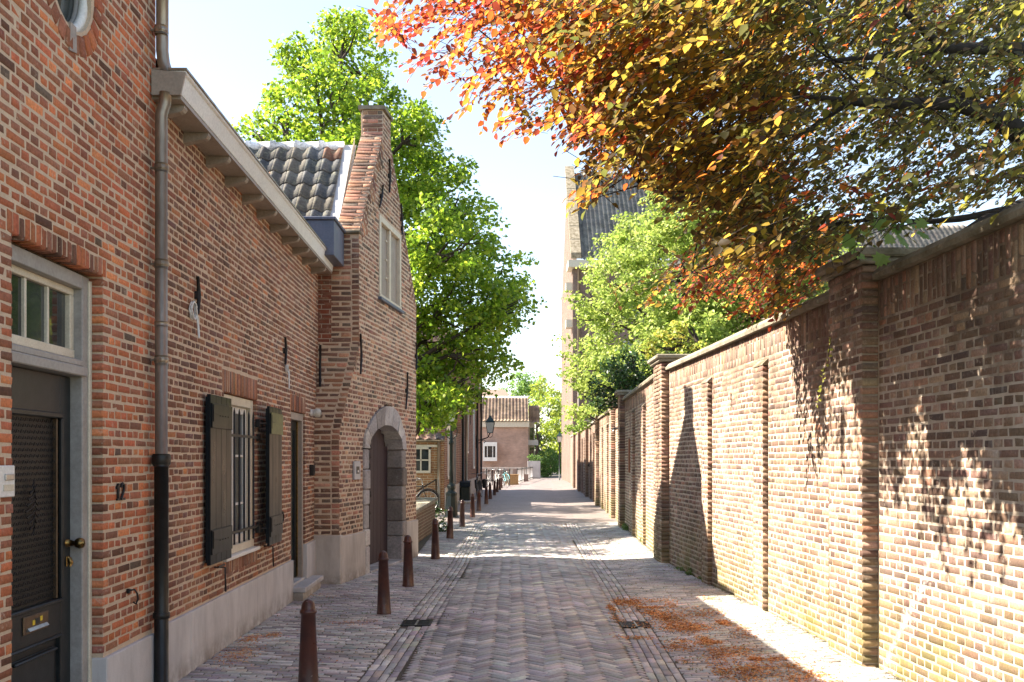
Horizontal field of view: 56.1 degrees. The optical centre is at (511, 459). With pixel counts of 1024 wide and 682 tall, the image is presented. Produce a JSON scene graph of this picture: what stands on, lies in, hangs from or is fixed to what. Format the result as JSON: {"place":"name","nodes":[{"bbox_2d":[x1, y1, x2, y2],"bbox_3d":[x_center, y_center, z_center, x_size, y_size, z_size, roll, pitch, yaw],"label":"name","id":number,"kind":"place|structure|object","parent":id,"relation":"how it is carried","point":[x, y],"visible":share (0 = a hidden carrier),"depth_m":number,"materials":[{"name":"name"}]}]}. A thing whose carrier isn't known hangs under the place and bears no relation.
{"place":"outdoors","nodes":[
{"label":"outdoors","id":0,"kind":"place"},
{"bbox_2d":[178,523,476,681],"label":"pavement","id":1,"kind":"structure","parent":0,"point":[351,665],"depth_m":9.20,"materials":[{"name":"brick"}]},
{"bbox_2d":[298,599,318,681],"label":"bollard","id":2,"kind":"object","parent":1,"relation":"on","point":[308,665],"visible":1,"depth_m":6.69,"materials":[{"name":"brown paint"}]},
{"bbox_2d":[213,590,417,681],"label":"dry litter","id":3,"kind":"object","parent":1,"relation":"on","point":[255,637],"visible":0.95,"depth_m":8.28,"materials":[{"name":"brown plant"}]},
{"bbox_2d":[245,105,417,584],"bbox_3d":[-4.378,-1.720,14.188,5.598,6.860,4.425,0,0,0],"label":"gatehouse","id":4,"kind":"object","parent":1,"relation":"on","point":[345,201],"visible":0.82,"depth_m":13.53,"materials":[{"name":"brick"},{"name":"clay tile"},{"name":"stone"}]},
{"bbox_2d":[353,461,360,479],"bbox_3d":[-2.116,0.155,13.109,0.042,0.250,0.252,0,0,10],"label":"intercom","id":5,"kind":"object","parent":4,"relation":"attached to","point":[356,470],"visible":1,"depth_m":13.07,"materials":[{"name":"grey metal"}]},
{"bbox_2d":[369,429,386,563],"bbox_3d":[-2.169,0.540,14.519,0.107,2.180,1.692,0,0,10],"label":"gate door","id":6,"kind":"structure","parent":4,"relation":"in","point":[378,451],"depth_m":14.85,"materials":[{"name":"brown wood"}]},
{"bbox_2d":[378,214,403,313],"bbox_3d":[-1.853,-2.901,14.430,0.150,1.231,1.409,0,0,7],"label":"window","id":7,"kind":"structure","parent":4,"relation":"in","point":[389,238],"depth_m":14.39,"materials":[{"name":"beige paint"}]},
{"bbox_2d":[377,551,390,614],"bbox_3d":[-1.364,1.333,10.203,0.156,0.715,0.154,-1,-1,-18],"label":"bollard","id":8,"kind":"object","parent":1,"relation":"on","point":[383,604],"visible":0.98,"depth_m":10.15,"materials":[{"name":"brown paint"}]},
{"bbox_2d":[402,535,413,586],"bbox_3d":[-1.343,1.336,12.401,0.156,0.715,0.154,-1,0,20],"label":"bollard","id":9,"kind":"object","parent":1,"relation":"on","point":[408,578],"visible":0.98,"depth_m":12.35,"materials":[{"name":"brown metal"}]},
{"bbox_2d":[431,518,439,559],"bbox_3d":[-1.262,1.335,15.800,0.156,0.715,0.154,0,0,30],"label":"bollard","id":10,"kind":"object","parent":1,"relation":"on","point":[435,552],"visible":0.95,"depth_m":15.75,"materials":[{"name":"brown metal"}]},
{"bbox_2d":[435,501,447,531],"bbox_3d":[-1.683,1.337,22.035,0.556,0.769,1.260,0,0,-9],"label":"weed tuft","id":11,"kind":"object","parent":1,"relation":"on","point":[437,510],"visible":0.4,"depth_m":22.18,"materials":[{"name":"green plant"}]},
{"bbox_2d":[446,506,453,538],"bbox_3d":[-1.275,1.329,19.801,0.156,0.715,0.154,1,0,13],"label":"bollard","id":12,"kind":"object","parent":1,"relation":"on","point":[449,535],"visible":0.95,"depth_m":19.75,"materials":[{"name":"brown metal"}]},
{"bbox_2d":[459,499,464,526],"bbox_3d":[-1.214,1.342,23.399,0.156,0.715,0.154,1,0,14],"label":"bollard","id":13,"kind":"object","parent":1,"relation":"on","point":[462,516],"visible":0.96,"depth_m":23.35,"materials":[{"name":"brown paint"}]},
{"bbox_2d":[359,523,486,681],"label":"gutter","id":14,"kind":"object","parent":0,"point":[399,649],"visible":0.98,"depth_m":9.45,"materials":[{"name":"brick"}]},
{"bbox_2d":[400,620,431,627],"bbox_3d":[-0.955,1.674,9.650,0.300,0.069,0.320,0,0,0],"label":"drain grating","id":15,"kind":"object","parent":14,"relation":"on","point":[415,623],"visible":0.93,"depth_m":9.61,"materials":[{"name":"black metal"}]},
{"bbox_2d":[435,481,507,523],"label":"pavement","id":16,"kind":"structure","parent":0,"point":[479,515],"depth_m":31.76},
{"bbox_2d":[416,479,436,504],"bbox_3d":[-2.679,1.131,29.725,0.723,1.037,0.040,0,0,-21],"label":"handrail","id":17,"kind":"object","parent":16,"relation":"on","point":[428,484],"visible":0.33,"depth_m":29.79,"materials":[{"name":"black metal"}]},
{"bbox_2d":[416,478,439,506],"bbox_3d":[-3.045,1.086,28.579,1.782,1.066,0.562,0,0,-4],"label":"bicycle","id":18,"kind":"object","parent":16,"relation":"on","point":[429,490],"visible":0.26,"depth_m":28.73,"materials":[{"name":"black metal"}]},
{"bbox_2d":[444,410,458,517],"bbox_3d":[-1.700,-0.065,26.900,0.420,3.530,0.420,0,0,0],"label":"street lamp","id":19,"kind":"object","parent":16,"relation":"on","point":[451,497],"visible":0.54,"depth_m":26.84,"materials":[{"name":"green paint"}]},
{"bbox_2d":[460,481,470,500],"bbox_3d":[-1.751,1.230,36.195,0.411,0.840,0.647,0,0,0],"label":"green bin","id":20,"kind":"object","parent":16,"relation":"on","point":[465,490],"visible":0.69,"depth_m":35.90,"materials":[{"name":"paint"}]},
{"bbox_2d":[470,493,474,516],"bbox_3d":[-1.118,1.331,27.195,0.156,0.715,0.154,0,1,0],"label":"bollard","id":21,"kind":"object","parent":16,"relation":"on","point":[472,508],"visible":0.97,"depth_m":27.14,"materials":[{"name":"brown metal"}]},
{"bbox_2d":[476,490,480,510],"bbox_3d":[-1.057,1.337,30.606,0.156,0.715,0.154,1,-1,-22],"label":"bollard","id":22,"kind":"object","parent":16,"relation":"on","point":[478,508],"visible":0.91,"depth_m":30.56,"materials":[{"name":"brown metal"}]},
{"bbox_2d":[471,473,486,496],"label":"bicycle","id":23,"kind":"object","parent":16,"relation":"on","point":[483,484],"visible":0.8,"depth_m":41.34,"materials":[{"name":"black metal"}]},
{"bbox_2d":[484,486,487,503],"bbox_3d":[-0.949,1.344,35.399,0.156,0.715,0.154,0,0,27],"label":"bollard","id":24,"kind":"object","parent":16,"relation":"on","point":[486,496],"visible":0.94,"depth_m":35.35,"materials":[{"name":"brown paint"}]},
{"bbox_2d":[488,483,491,498],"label":"bollard","id":25,"kind":"object","parent":16,"relation":"on","point":[490,494],"visible":0.94,"depth_m":39.54,"materials":[{"name":"brown metal"}]},
{"bbox_2d":[487,469,494,486],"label":"bicycle","id":26,"kind":"object","parent":16,"relation":"on","point":[489,470],"visible":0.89,"depth_m":55.77,"materials":[{"name":"white metal"}]},
{"bbox_2d":[493,480,495,494],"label":"bollard","id":27,"kind":"object","parent":16,"relation":"on","point":[494,487],"visible":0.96,"depth_m":43.75,"materials":[{"name":"brown metal"}]},
{"bbox_2d":[496,479,498,491],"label":"bollard","id":28,"kind":"object","parent":16,"relation":"on","point":[497,486],"visible":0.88,"depth_m":47.95,"materials":[{"name":"brown metal"}]},
{"bbox_2d":[494,469,500,484],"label":"bicycle","id":29,"kind":"object","parent":16,"relation":"on","point":[497,476],"visible":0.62,"depth_m":56.75,"materials":[{"name":"white metal"}]},
{"bbox_2d":[501,469,509,485],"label":"bicycle","id":30,"kind":"object","parent":16,"relation":"on","point":[506,477],"visible":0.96,"depth_m":58.29,"materials":[{"name":"teal metal"}]},
{"bbox_2d":[505,474,518,484],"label":"wooden planter","id":31,"kind":"object","parent":16,"relation":"on","point":[514,479],"visible":0.77,"depth_m":61.50,"materials":[{"name":"brown wood"}]},
{"bbox_2d":[395,522,650,681],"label":"road","id":32,"kind":"structure","parent":0,"point":[521,589],"depth_m":9.56,"materials":[{"name":"brick"}]},
{"bbox_2d":[240,527,905,681],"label":"fallen leaves","id":33,"kind":"object","parent":32,"relation":"on","point":[614,567],"visible":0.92,"depth_m":10.19,"materials":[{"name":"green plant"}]},
{"bbox_2d":[517,466,532,482],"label":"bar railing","id":34,"kind":"object","parent":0,"point":[529,471],"visible":0.67,"depth_m":71.39,"materials":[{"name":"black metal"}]},
{"bbox_2d":[488,476,565,522],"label":"road","id":35,"kind":"structure","parent":0,"point":[532,500],"depth_m":33.60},
{"bbox_2d":[478,485,512,522],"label":"gutter","id":36,"kind":"object","parent":35,"relation":"on","point":[489,515],"visible":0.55,"depth_m":32.75,"materials":[{"name":"grey stone"}]},
{"bbox_2d":[528,461,539,478],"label":"grey end wall","id":37,"kind":"structure","parent":35,"relation":"on","point":[536,468],"depth_m":79.50,"materials":[{"name":"grey concrete"}]},
{"bbox_2d":[548,474,575,523],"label":"gutter","id":38,"kind":"object","parent":35,"relation":"on","point":[567,515],"visible":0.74,"depth_m":34.33,"materials":[{"name":"grey stone"}]},
{"bbox_2d":[551,473,617,522],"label":"pavement","id":39,"kind":"structure","parent":0,"point":[582,507],"depth_m":34.18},
{"bbox_2d":[557,430,561,479],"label":"street lantern","id":40,"kind":"object","parent":39,"relation":"on","point":[559,437],"visible":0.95,"depth_m":73.95,"materials":[{"name":"green paint"}]},
{"bbox_2d":[156,0,1023,449],"label":"sky","id":41,"kind":"structure","parent":0,"point":[225,45],"materials":[{"name":"white"}]},
{"bbox_2d":[566,523,685,681],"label":"gutter","id":42,"kind":"object","parent":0,"point":[658,665],"visible":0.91,"depth_m":9.39,"materials":[{"name":"brick"}]},
{"bbox_2d":[619,621,652,627],"bbox_3d":[1.237,1.684,9.620,0.300,0.069,0.320,0,0,0],"label":"drain grating","id":43,"kind":"object","parent":42,"relation":"on","point":[626,624],"visible":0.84,"depth_m":9.61,"materials":[{"name":"black metal"}]},
{"bbox_2d":[562,166,788,482],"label":"tall gabled building","id":44,"kind":"structure","parent":0,"point":[580,233],"depth_m":64.69,"materials":[{"name":"brick"}]},
{"bbox_2d":[573,522,906,681],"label":"pavement","id":45,"kind":"structure","parent":0,"point":[688,593],"depth_m":9.26,"materials":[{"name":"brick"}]},
{"bbox_2d":[621,523,701,579],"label":"wall foot weeds","id":46,"kind":"object","parent":45,"relation":"on","point":[624,526],"depth_m":13.88,"materials":[{"name":"green plant"}]},
{"bbox_2d":[605,595,842,681],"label":"bud scale litter","id":47,"kind":"object","parent":45,"relation":"on","point":[705,640],"visible":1,"depth_m":8.50,"materials":[{"name":"brown plant"}]},
{"label":"ground","id":48,"kind":"structure","parent":0,"visible":0},
{"bbox_2d":[0,0,155,681],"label":"tall brick house","id":49,"kind":"structure","parent":48,"relation":"on","point":[77,273],"depth_m":5.54,"materials":[{"name":"red brick"}]},
{"bbox_2d":[0,465,14,497],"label":"doorbell panel","id":50,"kind":"object","parent":49,"relation":"attached to","point":[7,480],"visible":1,"depth_m":4.52,"materials":[{"name":"white plastic"}]},
{"bbox_2d":[11,264,74,357],"bbox_3d":[-2.562,-0.787,5.155,0.050,0.405,0.871,0,0,-1],"label":"transom window","id":51,"kind":"structure","parent":49,"relation":"in","point":[42,314],"depth_m":5.23,"materials":[{"name":"beige paint"}]},
{"bbox_2d":[11,366,84,681],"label":"door","id":52,"kind":"structure","parent":49,"relation":"in","point":[41,560],"depth_m":5.26,"materials":[{"name":"black paint"}]},
{"bbox_2d":[57,0,86,31],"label":"round window","id":53,"kind":"structure","parent":49,"relation":"in","point":[74,11],"depth_m":5.49,"materials":[{"name":"white paint"}]},
{"bbox_2d":[126,589,138,604],"bbox_3d":[-2.401,0.873,6.077,0.074,0.106,0.036,0,0,-20],"label":"iron hook","id":54,"kind":"object","parent":49,"relation":"attached to","point":[128,591],"visible":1,"depth_m":6.07,"materials":[{"name":"black metal"}]},
{"bbox_2d":[150,0,171,681],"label":"drainpipe","id":55,"kind":"object","parent":49,"relation":"attached to","point":[161,459],"visible":1,"depth_m":6.46,"materials":[{"name":"metal"}]},
{"bbox_2d":[151,59,332,681],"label":"brick house","id":56,"kind":"structure","parent":48,"relation":"on","point":[248,261],"depth_m":8.41,"materials":[{"name":"red brick"}]},
{"bbox_2d":[189,301,199,337],"bbox_3d":[-2.442,-1.076,7.385,0.037,0.276,0.189,0,0,0],"label":"cable coil","id":57,"kind":"object","parent":56,"relation":"attached to","point":[194,315],"visible":1,"depth_m":7.39,"materials":[{"name":"white plastic"}]},
{"bbox_2d":[223,394,259,561],"bbox_3d":[-2.545,0.157,8.834,0.175,1.456,1.192,0,0,-1],"label":"window","id":58,"kind":"structure","parent":56,"relation":"in","point":[240,549],"depth_m":9.18,"materials":[{"name":"beige paint"}]},
{"bbox_2d":[285,365,289,388],"bbox_3d":[-2.511,-0.923,10.733,0.037,0.268,0.117,0,0,0],"label":"cable coil","id":59,"kind":"object","parent":56,"relation":"attached to","point":[287,369],"visible":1,"depth_m":10.75,"materials":[{"name":"white plastic"}]},
{"bbox_2d":[291,421,297,577],"bbox_3d":[-2.629,0.490,11.441,0.095,1.900,0.657,0,0,-1],"label":"door","id":60,"kind":"structure","parent":56,"relation":"in","point":[294,425],"depth_m":11.68,"materials":[{"name":"black paint"}]},
{"bbox_2d":[309,465,314,475],"bbox_3d":[-2.533,0.140,12.180,0.060,0.140,0.100,0,0,0],"label":"key box","id":61,"kind":"object","parent":56,"relation":"attached to","point":[312,470],"visible":1,"depth_m":12.13,"materials":[{"name":"black metal"}]},
{"bbox_2d":[310,408,321,416],"bbox_3d":[-2.499,-0.590,12.250,0.130,0.116,0.116,0,0,0],"label":"outdoor lamp","id":62,"kind":"object","parent":56,"relation":"attached to","point":[316,412],"visible":1,"depth_m":12.21,"materials":[{"name":"white glass"}]},
{"bbox_2d":[230,5,547,436],"bbox_3d":[-4.089,-4.590,26.153,8.922,12.728,18.319,0,0,-6],"label":"linden tree","id":63,"kind":"object","parent":48,"relation":"on","point":[436,256],"visible":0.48,"depth_m":20.86,"materials":[{"name":"green plant"}]},
{"bbox_2d":[416,497,437,541],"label":"parapet wall","id":64,"kind":"structure","parent":48,"relation":"on","point":[425,511],"depth_m":20.20,"materials":[{"name":"brick"}]},
{"bbox_2d":[416,400,445,510],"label":"cottage","id":65,"kind":"structure","parent":48,"relation":"on","point":[429,460],"depth_m":29.96,"materials":[{"name":"brick"}]},
{"bbox_2d":[416,447,430,472],"bbox_3d":[-2.845,0.030,29.970,0.610,0.800,0.100,0,0,0],"label":"window","id":66,"kind":"structure","parent":65,"relation":"in","point":[423,454],"depth_m":29.97,"materials":[{"name":"beige paint"}]},
{"bbox_2d":[419,312,485,508],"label":"row house","id":67,"kind":"structure","parent":48,"relation":"on","point":[467,454],"depth_m":39.14,"materials":[{"name":"brick"}]},
{"bbox_2d":[448,433,448,478],"bbox_3d":[-2.113,-0.150,31.250,0.139,1.600,0.502,0,0,0],"label":"window","id":68,"kind":"structure","parent":67,"relation":"in","point":[448,433],"depth_m":31.41,"materials":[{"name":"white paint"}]},
{"bbox_2d":[468,410,468,452],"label":"window","id":69,"kind":"structure","parent":67,"relation":"in","point":[468,410],"depth_m":41.45,"materials":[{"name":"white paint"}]},
{"bbox_2d":[473,402,474,468],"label":"window","id":70,"kind":"structure","parent":67,"relation":"in","point":[473,402],"depth_m":45.20,"materials":[{"name":"white paint"}]},
{"bbox_2d":[478,414,494,443],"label":"wall lantern","id":71,"kind":"object","parent":67,"relation":"attached to","point":[490,422],"depth_m":47.34,"materials":[{"name":"green paint"}]},
{"bbox_2d":[482,389,508,395],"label":"hipped roof house","id":72,"kind":"structure","parent":48,"relation":"on","point":[500,392],"depth_m":99.61,"materials":[{"name":"tile"}]},
{"bbox_2d":[486,468,509,485],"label":"bridge railing","id":73,"kind":"object","parent":48,"relation":"on","point":[492,480],"visible":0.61,"depth_m":59.98,"materials":[{"name":"black metal"}]},
{"bbox_2d":[482,467,527,481],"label":"garden wall","id":74,"kind":"structure","parent":48,"relation":"on","point":[511,472],"depth_m":69.98,"materials":[{"name":"paint"}]},
{"bbox_2d":[482,396,528,473],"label":"house","id":75,"kind":"structure","parent":48,"relation":"on","point":[505,444],"depth_m":84.00,"materials":[{"name":"brick"}]},
{"bbox_2d":[483,442,496,460],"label":"bay window","id":76,"kind":"structure","parent":75,"relation":"in","point":[489,448],"depth_m":83.31,"materials":[{"name":"white paint"}]},
{"bbox_2d":[497,370,551,413],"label":"tall far tree","id":77,"kind":"object","parent":48,"relation":"on","point":[523,388],"visible":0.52,"depth_m":115.77,"materials":[{"name":"green plant"}]},
{"bbox_2d":[528,405,539,460],"bbox_3d":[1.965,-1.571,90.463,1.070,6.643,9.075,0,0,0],"label":"balcony house","id":78,"kind":"structure","parent":48,"relation":"on","point":[534,414],"depth_m":86.95,"materials":[{"name":"beige paint"}]},
{"bbox_2d":[530,428,533,439],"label":"dark window","id":79,"kind":"structure","parent":78,"relation":"in","point":[531,429],"depth_m":86.95,"materials":[{"name":"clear glass"}]},
{"bbox_2d":[530,447,533,460],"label":"dark window","id":80,"kind":"structure","parent":78,"relation":"in","point":[531,448],"depth_m":86.95,"materials":[{"name":"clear glass"}]},
{"bbox_2d":[527,375,561,458],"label":"sunny tree","id":81,"kind":"object","parent":48,"relation":"on","point":[555,400],"visible":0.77,"depth_m":95.84,"materials":[{"name":"green plant"}]},
{"bbox_2d":[527,446,561,477],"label":"hedge","id":82,"kind":"object","parent":48,"relation":"on","point":[550,458],"visible":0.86,"depth_m":84.29,"materials":[{"name":"green plant"}]},
{"bbox_2d":[535,432,561,473],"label":"conifer tree","id":83,"kind":"object","parent":48,"relation":"on","point":[541,447],"visible":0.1,"depth_m":106.06,"materials":[{"name":"plant"}]},
{"bbox_2d":[540,397,561,469],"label":"lime tree","id":84,"kind":"object","parent":48,"relation":"on","point":[546,413],"visible":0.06,"depth_m":112.65,"materials":[{"name":"green plant"}]},
{"bbox_2d":[560,404,597,466],"bbox_3d":[3.188,-0.337,39.059,1.658,4.200,2.724,0,0,39],"label":"climber plant","id":85,"kind":"object","parent":48,"relation":"on","point":[579,425],"visible":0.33,"depth_m":38.67,"materials":[{"name":"green plant"}]},
{"bbox_2d":[584,344,653,415],"bbox_3d":[3.176,-0.543,23.885,2.817,4.632,1.801,0,0,0],"label":"dark shrub","id":86,"kind":"object","parent":48,"relation":"on","point":[624,372],"visible":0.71,"depth_m":23.71,"materials":[{"name":"green plant"}]},
{"bbox_2d":[635,319,707,359],"bbox_3d":[3.602,-0.522,19.424,1.572,4.580,2.917,0,0,36],"label":"yellow shrub","id":87,"kind":"object","parent":48,"relation":"on","point":[679,328],"visible":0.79,"depth_m":19.10,"materials":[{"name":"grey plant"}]},
{"bbox_2d":[356,0,1023,332],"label":"copper beech","id":88,"kind":"object","parent":48,"relation":"on","point":[659,43],"visible":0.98,"depth_m":5.84,"materials":[{"name":"orange plant"}]},
{"bbox_2d":[804,210,998,268],"bbox_3d":[2.914,-1.607,6.929,1.559,0.526,0.433,0,0,-15],"label":"maple sprig","id":89,"kind":"object","parent":88,"relation":"hanging from","point":[880,259],"visible":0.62,"depth_m":6.79,"materials":[{"name":"green plant"}]},
{"bbox_2d":[551,177,860,424],"bbox_3d":[6.629,-3.852,31.137,10.738,11.248,8.178,0,0,0],"label":"maple tree","id":90,"kind":"object","parent":48,"relation":"on","point":[710,327],"visible":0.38,"depth_m":30.01,"materials":[{"name":"green plant"}]},
{"bbox_2d":[570,201,1023,681],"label":"garden wall","id":91,"kind":"structure","parent":48,"relation":"on","point":[868,511],"depth_m":7.46,"materials":[{"name":"brick"}]},
{"bbox_2d":[628,439,629,472],"bbox_3d":[2.607,-0.075,21.375,0.020,0.750,0.351,0,0,2],"label":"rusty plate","id":92,"kind":"object","parent":91,"relation":"attached to","point":[628,455],"visible":1,"depth_m":21.30,"materials":[{"name":"brown metal"}]},
{"bbox_2d":[816,337,832,407],"bbox_3d":[2.573,-0.712,7.914,0.145,0.582,0.063,0,0,32],"label":"hanging creeper","id":93,"kind":"object","parent":91,"relation":"hanging from","point":[822,370],"visible":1,"depth_m":7.91,"materials":[{"name":"green plant"}]},
{"bbox_2d":[740,224,965,330],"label":"tiled annex","id":94,"kind":"object","parent":48,"relation":"on","point":[936,234],"visible":0.06,"depth_m":49.94,"materials":[{"name":"tile"}]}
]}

